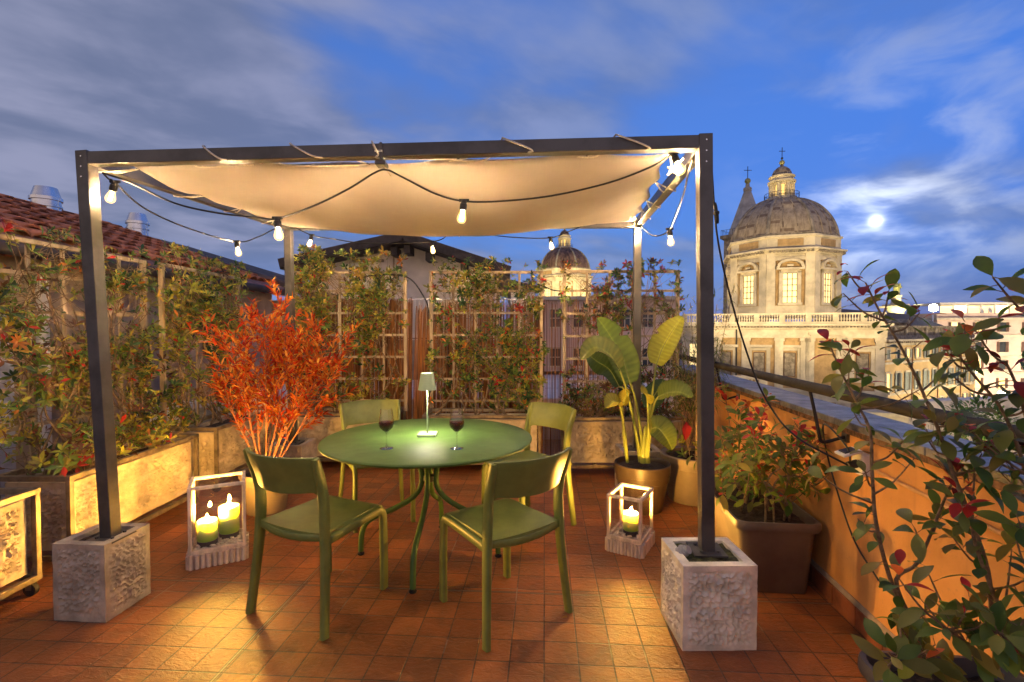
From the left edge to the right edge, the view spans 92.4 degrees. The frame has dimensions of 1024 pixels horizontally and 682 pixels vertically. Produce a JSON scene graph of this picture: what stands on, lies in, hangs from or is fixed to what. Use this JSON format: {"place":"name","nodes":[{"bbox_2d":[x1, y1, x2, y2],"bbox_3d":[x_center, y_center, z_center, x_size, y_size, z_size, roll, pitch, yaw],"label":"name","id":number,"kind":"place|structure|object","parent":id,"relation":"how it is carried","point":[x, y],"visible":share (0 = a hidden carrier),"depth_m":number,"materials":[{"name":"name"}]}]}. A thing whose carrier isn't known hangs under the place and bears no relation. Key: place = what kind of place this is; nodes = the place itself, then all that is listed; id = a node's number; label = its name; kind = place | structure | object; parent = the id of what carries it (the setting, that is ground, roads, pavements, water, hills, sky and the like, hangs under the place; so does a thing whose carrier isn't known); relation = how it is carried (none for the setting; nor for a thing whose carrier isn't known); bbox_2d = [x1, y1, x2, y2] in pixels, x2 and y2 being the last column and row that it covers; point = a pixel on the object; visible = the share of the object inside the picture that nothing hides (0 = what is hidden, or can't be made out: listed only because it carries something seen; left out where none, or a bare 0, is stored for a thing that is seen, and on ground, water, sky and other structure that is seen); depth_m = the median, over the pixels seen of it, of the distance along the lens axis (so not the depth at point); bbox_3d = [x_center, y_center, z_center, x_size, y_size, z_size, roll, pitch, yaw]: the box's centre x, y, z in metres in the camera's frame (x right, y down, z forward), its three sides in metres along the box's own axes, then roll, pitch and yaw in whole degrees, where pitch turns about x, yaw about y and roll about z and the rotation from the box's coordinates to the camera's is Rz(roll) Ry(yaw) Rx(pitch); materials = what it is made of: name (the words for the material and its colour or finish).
{"place":"outdoors","nodes":[
{"label":"outdoors","id":0,"kind":"place"},
{"bbox_2d":[0,185,284,498],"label":"tiled house","id":1,"kind":"structure","parent":0,"point":[43,207],"depth_m":5.47,"materials":[{"name":"ceramic"}]},
{"bbox_2d":[0,315,15,498],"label":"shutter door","id":2,"kind":"structure","parent":1,"relation":"in","point":[6,367],"depth_m":4.04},
{"bbox_2d":[278,235,511,339],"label":"gabled house","id":3,"kind":"structure","parent":0,"point":[417,265],"depth_m":9.96,"materials":[{"name":"ceramic"}]},
{"bbox_2d":[345,264,369,284],"bbox_3d":[-3.127,-1.353,9.940,0.501,0.420,0.060,0,1,0],"label":"window","id":4,"kind":"structure","parent":3,"relation":"in","point":[357,265],"depth_m":9.92,"materials":[{"name":"white glass"}]},
{"bbox_2d":[0,439,867,681],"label":"floor","id":5,"kind":"structure","parent":0,"point":[179,623],"depth_m":2.42,"materials":[{"name":"tile"}]},
{"bbox_2d":[0,487,42,600],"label":"planter trough","id":6,"kind":"object","parent":5,"relation":"on","point":[13,551],"visible":1,"depth_m":2.57,"materials":[{"name":"beige concrete"}]},
{"bbox_2d":[0,434,199,560],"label":"planter trough","id":7,"kind":"object","parent":5,"relation":"on","point":[150,479],"visible":0.71,"depth_m":3.26,"materials":[{"name":"stone"}]},
{"bbox_2d":[0,233,147,474],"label":"trellis","id":8,"kind":"object","parent":7,"relation":"on","point":[143,322],"visible":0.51,"depth_m":3.28,"materials":[{"name":"brown wood"}]},
{"bbox_2d":[2,414,161,476],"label":"shrub","id":9,"kind":"object","parent":7,"relation":"in","point":[76,458],"visible":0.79,"depth_m":3.00,"materials":[{"name":"green plant"}]},
{"bbox_2d":[0,216,166,474],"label":"climbing plant","id":10,"kind":"object","parent":7,"relation":"in","point":[76,369],"visible":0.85,"depth_m":3.20,"materials":[{"name":"green plant"}]},
{"bbox_2d":[115,407,198,448],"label":"shrub","id":11,"kind":"object","parent":7,"relation":"in","point":[158,431],"visible":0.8,"depth_m":3.71,"materials":[{"name":"green plant"}]},
{"bbox_2d":[52,522,150,622],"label":"base block","id":12,"kind":"structure","parent":5,"relation":"on","point":[100,581],"depth_m":2.39,"materials":[{"name":"beige concrete"}]},
{"bbox_2d":[185,471,248,570],"bbox_3d":[-1.837,1.104,3.072,0.330,0.485,0.290,-1,2,-28],"label":"lantern","id":13,"kind":"object","parent":5,"relation":"on","point":[221,551],"visible":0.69,"depth_m":2.99,"materials":[{"name":"white wood"}]},
{"bbox_2d":[196,515,217,547],"bbox_3d":[-1.884,1.163,3.034,0.112,0.186,0.112,0,1,0],"label":"candle","id":14,"kind":"object","parent":13,"relation":"on","point":[207,530],"visible":1,"depth_m":2.99,"materials":[{"name":"yellow wax"}]},
{"bbox_2d":[218,501,239,538],"bbox_3d":[-1.818,1.137,3.153,0.116,0.231,0.116,0,1,0],"label":"candle","id":15,"kind":"object","parent":13,"relation":"on","point":[229,523],"visible":0.99,"depth_m":3.11,"materials":[{"name":"yellow wax"}]},
{"bbox_2d":[164,407,278,491],"bbox_3d":[-2.780,1.020,4.816,0.468,0.570,1.140,0,1,0],"label":"planter trough","id":16,"kind":"object","parent":5,"relation":"on","point":[223,445],"visible":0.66,"depth_m":4.43,"materials":[{"name":"stone"}]},
{"bbox_2d":[137,400,226,440],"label":"shrub","id":17,"kind":"object","parent":16,"relation":"in","point":[208,412],"visible":0.03,"depth_m":4.85,"materials":[{"name":"green plant"}]},
{"bbox_2d":[157,263,241,428],"bbox_3d":[-3.000,0.043,4.802,0.038,1.453,1.220,0,1,0],"label":"trellis","id":18,"kind":"object","parent":16,"relation":"on","point":[162,315],"visible":0.2,"depth_m":4.25,"materials":[{"name":"brown wood"}]},
{"bbox_2d":[150,238,253,431],"bbox_3d":[-2.973,-0.025,4.794,0.290,1.731,1.404,0,1,0],"label":"climbing plant","id":19,"kind":"object","parent":16,"relation":"in","point":[189,304],"visible":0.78,"depth_m":4.57,"materials":[{"name":"green plant"}]},
{"bbox_2d":[238,468,287,516],"bbox_3d":[-1.930,1.170,3.849,0.384,0.313,0.384,0,1,0],"label":"plant pot","id":20,"kind":"object","parent":5,"relation":"on","point":[276,502],"visible":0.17,"depth_m":3.73,"materials":[{"name":"ceramic"}]},
{"bbox_2d":[181,277,366,456],"bbox_3d":[-1.852,0.271,3.878,1.379,1.560,0.874,0,1,-19],"label":"maple shrub","id":21,"kind":"object","parent":20,"relation":"in","point":[278,361],"visible":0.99,"depth_m":3.82,"materials":[{"name":"red plant"}]},
{"bbox_2d":[267,438,316,457],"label":"base block","id":22,"kind":"structure","parent":5,"relation":"on","point":[307,448],"depth_m":4.42,"materials":[{"name":"stone"}]},
{"bbox_2d":[243,447,387,640],"bbox_3d":[-1.004,0.938,2.512,0.523,0.843,0.601,1,2,25],"label":"dining chair","id":23,"kind":"object","parent":5,"relation":"on","point":[322,516],"visible":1,"depth_m":2.37,"materials":[{"name":"green plastic"}]},
{"bbox_2d":[280,407,405,460],"bbox_3d":[-1.760,1.011,5.196,1.180,0.570,0.428,0,1,0],"label":"planter trough","id":24,"kind":"object","parent":5,"relation":"on","point":[331,424],"visible":0.18,"depth_m":5.02,"materials":[{"name":"beige concrete"}]},
{"bbox_2d":[283,244,410,416],"bbox_3d":[-1.746,-0.112,5.268,1.369,1.852,0.270,0,1,0],"label":"climbing plant","id":25,"kind":"object","parent":24,"relation":"in","point":[366,301],"visible":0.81,"depth_m":5.24,"materials":[{"name":"green plant"}]},
{"bbox_2d":[294,271,407,410],"bbox_3d":[-1.740,0.003,5.302,1.220,1.508,0.038,0,1,0],"label":"trellis","id":26,"kind":"object","parent":24,"relation":"on","point":[405,399],"visible":0.44,"depth_m":5.29,"materials":[{"name":"brown wood"}]},
{"bbox_2d":[359,274,429,316],"bbox_3d":[-1.286,-0.487,5.290,0.789,0.466,0.072,0,1,-5],"label":"irrigation hose","id":27,"kind":"object","parent":26,"relation":"attached to","point":[417,287],"visible":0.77,"depth_m":5.29,"materials":[{"name":"black rubber"}]},
{"bbox_2d":[298,296,412,419],"bbox_3d":[-1.782,0.384,5.483,1.344,1.770,0.044,0,1,0],"label":"reed screen","id":28,"kind":"object","parent":5,"relation":"on","point":[393,306],"visible":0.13,"depth_m":5.46,"materials":[{"name":"wicker"}]},
{"bbox_2d":[338,399,415,532],"bbox_3d":[-1.041,0.907,3.763,0.523,0.843,0.601,-1,2,-27],"label":"dining chair","id":29,"kind":"object","parent":5,"relation":"on","point":[359,412],"visible":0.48,"depth_m":3.93,"materials":[{"name":"green plastic"}]},
{"bbox_2d":[318,418,531,593],"bbox_3d":[-0.520,0.972,3.074,1.290,0.750,1.290,0,1,0],"label":"round table","id":30,"kind":"object","parent":5,"relation":"on","point":[480,441],"visible":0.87,"depth_m":2.90,"materials":[{"name":"green metal"}]},
{"bbox_2d":[378,408,393,449],"bbox_3d":[-0.706,0.493,2.758,0.086,0.222,0.086,0,1,0],"label":"wine glass","id":31,"kind":"object","parent":30,"relation":"on","point":[386,425],"visible":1,"depth_m":2.73,"materials":[{"name":"white"}]},
{"bbox_2d":[417,372,437,436],"bbox_3d":[-0.535,0.399,3.100,0.119,0.394,0.119,0,1,0],"label":"table lamp","id":32,"kind":"object","parent":30,"relation":"on","point":[427,382],"visible":1,"depth_m":3.06,"materials":[{"name":"beige"}]},
{"bbox_2d":[449,408,463,449],"bbox_3d":[-0.310,0.493,2.758,0.086,0.222,0.086,0,1,0],"label":"wine glass","id":33,"kind":"object","parent":30,"relation":"on","point":[456,425],"visible":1,"depth_m":2.74,"materials":[{"name":"white"}]},
{"bbox_2d":[413,305,440,418],"bbox_3d":[-0.944,0.436,5.444,0.339,1.669,0.044,0,1,0],"label":"reed screen","id":34,"kind":"object","parent":5,"relation":"on","point":[420,367],"visible":0.3,"depth_m":5.43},
{"bbox_2d":[422,408,540,464],"bbox_3d":[-0.300,1.014,5.086,1.180,0.570,0.468,0,1,0],"label":"planter trough","id":35,"kind":"object","parent":5,"relation":"on","point":[517,419],"visible":0.25,"depth_m":4.89,"materials":[{"name":"stone"}]},
{"bbox_2d":[429,271,542,411],"bbox_3d":[-0.275,0.004,5.272,1.220,1.508,0.038,0,1,0],"label":"trellis","id":36,"kind":"object","parent":35,"relation":"on","point":[453,334],"visible":0.62,"depth_m":5.26,"materials":[{"name":"brown wood"}]},
{"bbox_2d":[423,255,549,414],"bbox_3d":[-0.269,-0.053,5.246,1.375,1.728,0.263,0,1,0],"label":"climbing plant","id":37,"kind":"object","parent":35,"relation":"on","point":[502,382],"visible":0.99,"depth_m":5.22,"materials":[{"name":"green plant"}]},
{"bbox_2d":[438,299,545,453],"bbox_3d":[-0.224,0.405,5.463,1.197,1.730,0.044,0,1,0],"label":"reed screen","id":38,"kind":"object","parent":5,"relation":"on","point":[462,319],"visible":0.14,"depth_m":5.44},
{"bbox_2d":[439,447,572,652],"bbox_3d":[-0.028,0.939,2.457,0.523,0.843,0.601,-1,2,-37],"label":"dining chair","id":39,"kind":"object","parent":5,"relation":"on","point":[506,522],"visible":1,"depth_m":2.33,"materials":[{"name":"green plastic"}]},
{"bbox_2d":[481,402,576,525],"bbox_3d":[0.145,0.911,3.612,0.601,0.843,0.523,-1,2,-41],"label":"dining chair","id":40,"kind":"object","parent":5,"relation":"on","point":[556,416],"visible":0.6,"depth_m":3.71,"materials":[{"name":"green plastic"}]},
{"bbox_2d":[544,299,622,454],"bbox_3d":[0.790,0.406,5.432,0.866,1.729,0.019,0,1,0],"label":"reed screen","id":41,"kind":"object","parent":5,"relation":"on","point":[555,441],"visible":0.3,"depth_m":5.42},
{"bbox_2d":[561,410,687,467],"bbox_3d":[1.105,1.017,4.946,1.190,0.570,0.428,0,1,0],"label":"planter trough","id":42,"kind":"object","parent":5,"relation":"on","point":[594,440],"visible":0.4,"depth_m":4.77,"materials":[{"name":"beige concrete"}]},
{"bbox_2d":[559,390,630,416],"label":"shrub","id":43,"kind":"object","parent":42,"relation":"in","point":[599,414],"visible":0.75,"depth_m":4.97,"materials":[{"name":"green plant"}]},
{"bbox_2d":[555,257,685,416],"bbox_3d":[1.122,-0.031,5.105,1.357,1.694,0.258,0,1,0],"label":"climbing plant","id":44,"kind":"object","parent":42,"relation":"in","point":[603,296],"visible":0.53,"depth_m":5.07,"materials":[{"name":"green plant"}]},
{"bbox_2d":[562,270,679,411],"bbox_3d":[1.135,0.013,5.122,1.220,1.498,0.038,0,1,0],"label":"trellis","id":45,"kind":"object","parent":42,"relation":"on","point":[564,358],"visible":0.42,"depth_m":5.11,"materials":[{"name":"brown wood"}]},
{"bbox_2d":[632,395,684,416],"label":"shrub","id":46,"kind":"object","parent":42,"relation":"in","point":[658,409],"visible":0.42,"depth_m":4.92,"materials":[{"name":"green plant"}]},
{"bbox_2d":[605,482,654,558],"bbox_3d":[0.775,1.161,3.212,0.256,0.365,0.304,1,2,31],"label":"lantern","id":47,"kind":"object","parent":5,"relation":"on","point":[639,546],"visible":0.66,"depth_m":3.13,"materials":[{"name":"white wood"}]},
{"bbox_2d":[623,508,638,536],"bbox_3d":[0.772,1.164,3.184,0.100,0.176,0.100,0,1,0],"label":"candle","id":48,"kind":"object","parent":47,"relation":"on","point":[630,521],"visible":1,"depth_m":3.15,"materials":[{"name":"yellow wax"}]},
{"bbox_2d":[615,443,659,489],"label":"base block","id":49,"kind":"structure","parent":5,"relation":"on","point":[654,450],"depth_m":4.29,"materials":[{"name":"stone"}]},
{"bbox_2d":[614,455,670,514],"bbox_3d":[1.030,1.142,3.888,0.434,0.366,0.434,0,1,0],"label":"plant pot","id":50,"kind":"object","parent":5,"relation":"on","point":[655,473],"visible":0.81,"depth_m":3.74,"materials":[{"name":"metal"}]},
{"bbox_2d":[580,316,692,463],"bbox_3d":[0.936,0.383,3.849,0.847,1.163,0.529,0,1,0],"label":"banana plant","id":51,"kind":"object","parent":50,"relation":"in","point":[614,361],"visible":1,"depth_m":3.83,"materials":[{"name":"green plant"}]},
{"bbox_2d":[660,446,725,506],"bbox_3d":[1.515,1.129,4.108,0.534,0.383,0.534,0,1,0],"label":"plant pot","id":52,"kind":"object","parent":5,"relation":"on","point":[682,486],"visible":0.45,"depth_m":3.95,"materials":[{"name":"ceramic"}]},
{"bbox_2d":[682,422,691,459],"bbox_3d":[1.411,0.812,3.919,0.126,0.340,0.041,-1,2,-40],"label":"anthurium","id":53,"kind":"object","parent":52,"relation":"in","point":[686,429],"visible":0.86,"depth_m":3.91,"materials":[{"name":"red plant"}]},
{"bbox_2d":[653,285,740,459],"bbox_3d":[1.498,0.248,4.089,0.748,1.532,0.677,0,1,0],"label":"bamboo shrub","id":54,"kind":"object","parent":52,"relation":"in","point":[692,408],"visible":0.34,"depth_m":4.06,"materials":[{"name":"green plant"}]},
{"bbox_2d":[661,537,757,650],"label":"base block","id":55,"kind":"structure","parent":5,"relation":"on","point":[709,604],"depth_m":2.17,"materials":[{"name":"stone"}]},
{"bbox_2d":[75,133,728,557],"bbox_3d":[-0.533,-0.040,3.396,3.288,2.041,2.216,0,1,4],"label":"pergola","id":56,"kind":"object","parent":55,"relation":"on","point":[697,149],"visible":0.75,"depth_m":2.38,"materials":[{"name":"metal"}]},
{"bbox_2d":[99,134,683,236],"bbox_3d":[-0.514,-0.902,3.328,3.302,0.297,2.142,0,1,0],"label":"shade sail","id":57,"kind":"object","parent":56,"relation":"attached to","point":[382,203],"visible":0.9,"depth_m":2.73,"materials":[{"name":"fabric"}]},
{"bbox_2d":[102,153,692,253],"bbox_3d":[-0.486,-0.771,3.392,3.182,0.510,2.144,0,1,0],"label":"string light","id":58,"kind":"object","parent":56,"relation":"hanging from","point":[114,185],"visible":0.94,"depth_m":2.41,"materials":[{"name":"black rubber"}]},
{"bbox_2d":[713,179,847,465],"bbox_3d":[1.258,-0.134,2.369,0.635,1.426,0.164,0,1,7],"label":"supply cable","id":59,"kind":"object","parent":56,"relation":"hanging from","point":[716,212],"visible":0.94,"depth_m":2.38,"materials":[{"name":"black rubber"}]},
{"bbox_2d":[675,544,691,556],"bbox_3d":[0.804,0.984,2.300,0.073,0.065,0.059,1,2,24],"label":"stone","id":60,"kind":"object","parent":55,"relation":"on","point":[685,550],"visible":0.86,"depth_m":2.28,"materials":[{"name":"grey stone"}]},
{"bbox_2d":[715,479,821,593],"bbox_3d":[1.452,1.148,2.965,0.440,0.398,0.780,0,1,6],"label":"plant tub","id":61,"kind":"object","parent":5,"relation":"on","point":[778,552],"visible":0.6,"depth_m":2.62,"materials":[{"name":"plastic"}]},
{"bbox_2d":[686,383,832,522],"bbox_3d":[1.445,0.641,2.947,0.667,0.727,0.992,0,1,0],"label":"photinia shrub","id":62,"kind":"object","parent":61,"relation":"in","point":[750,475],"visible":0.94,"depth_m":2.74,"materials":[{"name":"green plant"}]},
{"bbox_2d":[858,650,1023,681],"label":"plant tub","id":63,"kind":"object","parent":5,"relation":"on","point":[866,663],"visible":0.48,"depth_m":1.51,"materials":[{"name":"stone"}]},
{"bbox_2d":[228,340,668,438],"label":"neighbour terrace","id":64,"kind":"structure","parent":0,"point":[549,384],"depth_m":7.75,"materials":[{"name":"stone"}]},
{"bbox_2d":[309,298,522,339],"bbox_3d":[-1.800,-0.393,9.093,4.000,0.790,0.030,0,1,0],"label":"railing","id":65,"kind":"object","parent":64,"relation":"on","point":[447,299],"visible":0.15,"depth_m":9.07,"materials":[{"name":"metal"}]},
{"bbox_2d":[0,0,1023,321],"label":"sky","id":66,"kind":"structure","parent":0,"point":[909,114],"materials":[{"name":"blue"}]},
{"bbox_2d":[870,216,881,225],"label":"moon","id":67,"kind":"object","parent":66,"relation":"in","point":[875,220],"visible":1,"depth_m":7049.10,"materials":[{"name":"white"}]},
{"bbox_2d":[537,229,592,295],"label":"distant church dome","id":68,"kind":"structure","parent":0,"point":[565,250],"depth_m":143.53,"materials":[{"name":"stone"}]},
{"bbox_2d":[508,296,682,415],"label":"rooftop block","id":69,"kind":"structure","parent":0,"point":[553,300],"depth_m":33.97,"materials":[{"name":"stone"}]},
{"bbox_2d":[548,347,561,366],"bbox_3d":[3.000,1.119,34.006,1.000,1.400,0.060,0,1,0],"label":"window","id":70,"kind":"structure","parent":69,"relation":"in","point":[550,347],"depth_m":34.02,"materials":[{"name":"wood"}]},
{"bbox_2d":[548,308,562,327],"bbox_3d":[3.000,-1.581,33.942,1.000,1.400,0.060,0,1,0],"label":"window","id":71,"kind":"structure","parent":69,"relation":"in","point":[548,308],"depth_m":33.96,"materials":[{"name":"wood"}]},
{"bbox_2d":[571,347,583,366],"bbox_3d":[4.600,1.119,34.006,1.000,1.400,0.060,0,1,0],"label":"window","id":72,"kind":"structure","parent":69,"relation":"in","point":[575,348],"depth_m":34.02,"materials":[{"name":"wood"}]},
{"bbox_2d":[619,308,630,327],"bbox_3d":[7.800,-1.581,33.942,1.000,1.400,0.060,0,1,0],"label":"window","id":73,"kind":"structure","parent":69,"relation":"in","point":[627,321],"depth_m":33.96,"materials":[{"name":"glass"}]},
{"bbox_2d":[641,308,652,327],"bbox_3d":[9.400,-1.581,33.942,1.000,1.400,0.060,0,1,0],"label":"window","id":74,"kind":"structure","parent":69,"relation":"in","point":[647,318],"depth_m":33.96,"materials":[{"name":"glass"}]},
{"bbox_2d":[641,347,652,366],"bbox_3d":[9.400,1.119,34.006,1.000,1.400,0.060,0,1,0],"label":"window","id":75,"kind":"structure","parent":69,"relation":"in","point":[644,362],"depth_m":34.02,"materials":[{"name":"glass"}]},
{"bbox_2d":[720,166,768,321],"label":"bell tower","id":76,"kind":"structure","parent":0,"point":[747,202],"depth_m":100.93,"materials":[{"name":"weathered stone"},{"name":"stone"},{"name":"dark metal"}]},
{"bbox_2d":[681,147,908,423],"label":"domed church","id":77,"kind":"structure","parent":0,"point":[782,260],"depth_m":72.12,"materials":[{"name":"stone"}]},
{"bbox_2d":[721,352,730,374],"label":"window","id":78,"kind":"structure","parent":77,"relation":"in","point":[725,354],"depth_m":71.81,"materials":[{"name":"glass"}]},
{"bbox_2d":[743,275,752,303],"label":"window","id":79,"kind":"structure","parent":77,"relation":"in","point":[748,280],"depth_m":76.71,"materials":[{"name":"yellow"}]},
{"bbox_2d":[753,352,764,371],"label":"window","id":80,"kind":"structure","parent":77,"relation":"in","point":[758,357],"depth_m":70.41,"materials":[{"name":"glass"}]},
{"bbox_2d":[783,352,795,376],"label":"window","id":81,"kind":"structure","parent":77,"relation":"in","point":[789,358],"depth_m":69.15,"materials":[{"name":"glass"}]},
{"bbox_2d":[783,273,796,302],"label":"window","id":82,"kind":"structure","parent":77,"relation":"in","point":[789,279],"depth_m":72.84,"materials":[{"name":"yellow"}]},
{"bbox_2d":[824,273,830,302],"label":"window","id":83,"kind":"structure","parent":77,"relation":"in","point":[827,277],"depth_m":73.27,"materials":[{"name":"yellow"}]},
{"bbox_2d":[856,353,868,378],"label":"window","id":84,"kind":"structure","parent":77,"relation":"in","point":[863,361],"depth_m":66.27,"materials":[{"name":"glass"}]},
{"bbox_2d":[879,282,909,313],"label":"statue column","id":85,"kind":"structure","parent":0,"point":[892,307],"depth_m":138.71,"materials":[{"name":"stone"}]},
{"bbox_2d":[815,309,978,399],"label":"ochre palace","id":86,"kind":"structure","parent":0,"point":[911,339],"depth_m":86.92,"materials":[{"name":"ochre plaster"},{"name":"painted wood shutters"},{"name":"glass"}]},
{"bbox_2d":[885,372,891,393],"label":"window","id":87,"kind":"structure","parent":86,"relation":"in","point":[888,376],"depth_m":80.64,"materials":[{"name":"glass"}]},
{"bbox_2d":[895,371,901,392],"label":"window","id":88,"kind":"structure","parent":86,"relation":"in","point":[898,375],"depth_m":82.33,"materials":[{"name":"glass"}]},
{"bbox_2d":[904,370,911,391],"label":"window","id":89,"kind":"structure","parent":86,"relation":"in","point":[908,375],"depth_m":84.21,"materials":[{"name":"glass"}]},
{"bbox_2d":[923,368,929,388],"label":"window","id":90,"kind":"structure","parent":86,"relation":"in","point":[926,373],"depth_m":87.82,"materials":[{"name":"glass"}]},
{"bbox_2d":[805,256,1023,681],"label":"photinia shrub","id":91,"kind":"object","parent":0,"point":[910,645],"visible":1,"depth_m":1.27,"materials":[{"name":"green plant"}]},
{"bbox_2d":[914,302,1023,396],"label":"hotel","id":92,"kind":"structure","parent":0,"point":[1009,347],"depth_m":126.27,"materials":[{"name":"painted plaster"},{"name":"glass"},{"name":"painted wood shutters"}]},
{"bbox_2d":[997,321,1008,332],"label":"window","id":93,"kind":"structure","parent":92,"relation":"in","point":[1005,330],"depth_m":125.77,"materials":[{"name":"glass"}]},
{"bbox_2d":[997,340,1008,352],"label":"window","id":94,"kind":"structure","parent":92,"relation":"in","point":[1002,345],"depth_m":125.89,"materials":[{"name":"glass"}]},
{"label":"ground","id":95,"kind":"structure","parent":0,"visible":0},
{"bbox_2d":[152,237,338,383],"bbox_3d":[-5.850,7.904,10.937,4.734,20.515,3.710,0,1,0],"label":"dark roofed annex","id":96,"kind":"object","parent":95,"relation":"on","point":[271,275],"visible":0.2,"depth_m":9.68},
{"bbox_2d":[510,280,536,337],"bbox_3d":[0.502,7.205,27.630,1.988,21.112,3.500,0,1,0],"label":"grey rooftop hut","id":97,"kind":"object","parent":95,"relation":"on","point":[521,283],"visible":0.07,"depth_m":25.95,"materials":[{"name":"white plastic"}]},
{"bbox_2d":[901,396,1023,454],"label":"garden wall","id":98,"kind":"structure","parent":95,"relation":"on","point":[948,402],"depth_m":58.48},
{"bbox_2d":[942,403,989,439],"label":"street shrub","id":99,"kind":"object","parent":95,"relation":"on","point":[960,406],"visible":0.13,"depth_m":50.34,"materials":[{"name":"green plant"}]},
{"bbox_2d":[947,393,1005,438],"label":"street shrub","id":100,"kind":"object","parent":95,"relation":"on","point":[975,399],"visible":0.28,"depth_m":47.53,"materials":[{"name":"green plant"}]},
{"bbox_2d":[974,403,1019,440],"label":"street shrub","id":101,"kind":"object","parent":95,"relation":"on","point":[995,407],"visible":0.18,"depth_m":44.13,"materials":[{"name":"green plant"}]},
{"bbox_3d":[-0.944,9.875,2.137,6.412,16.994,8.800,0,1,0],"label":"terrace building","id":102,"kind":"object","parent":95,"relation":"on","visible":0},
{"bbox_2d":[673,365,1023,674],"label":"parapet wall","id":103,"kind":"structure","parent":102,"relation":"on","point":[845,588],"depth_m":2.23,"materials":[{"name":"orange paint"}]},
{"bbox_2d":[671,354,1023,445],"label":"handrail","id":104,"kind":"object","parent":103,"relation":"attached to","point":[902,408],"visible":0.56,"depth_m":2.22,"materials":[{"name":"metal"}]},
{"bbox_2d":[834,446,869,476],"bbox_3d":[1.577,0.555,2.270,0.124,0.121,0.085,0,1,6],"label":"wall socket","id":105,"kind":"object","parent":103,"relation":"attached to","point":[864,457],"depth_m":2.25,"materials":[{"name":"white plastic"}]},
{"bbox_2d":[822,423,878,580],"bbox_3d":[1.557,0.717,2.328,0.123,0.642,0.408,0,1,7],"label":"loose cable","id":106,"kind":"object","parent":105,"relation":"attached to","point":[853,538],"visible":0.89,"depth_m":2.34,"materials":[{"name":"black rubber"}]},
{"bbox_2d":[874,469,1023,547],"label":"conduit","id":107,"kind":"object","parent":103,"relation":"attached to","point":[946,506],"visible":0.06,"depth_m":1.92,"materials":[{"name":"paint"}]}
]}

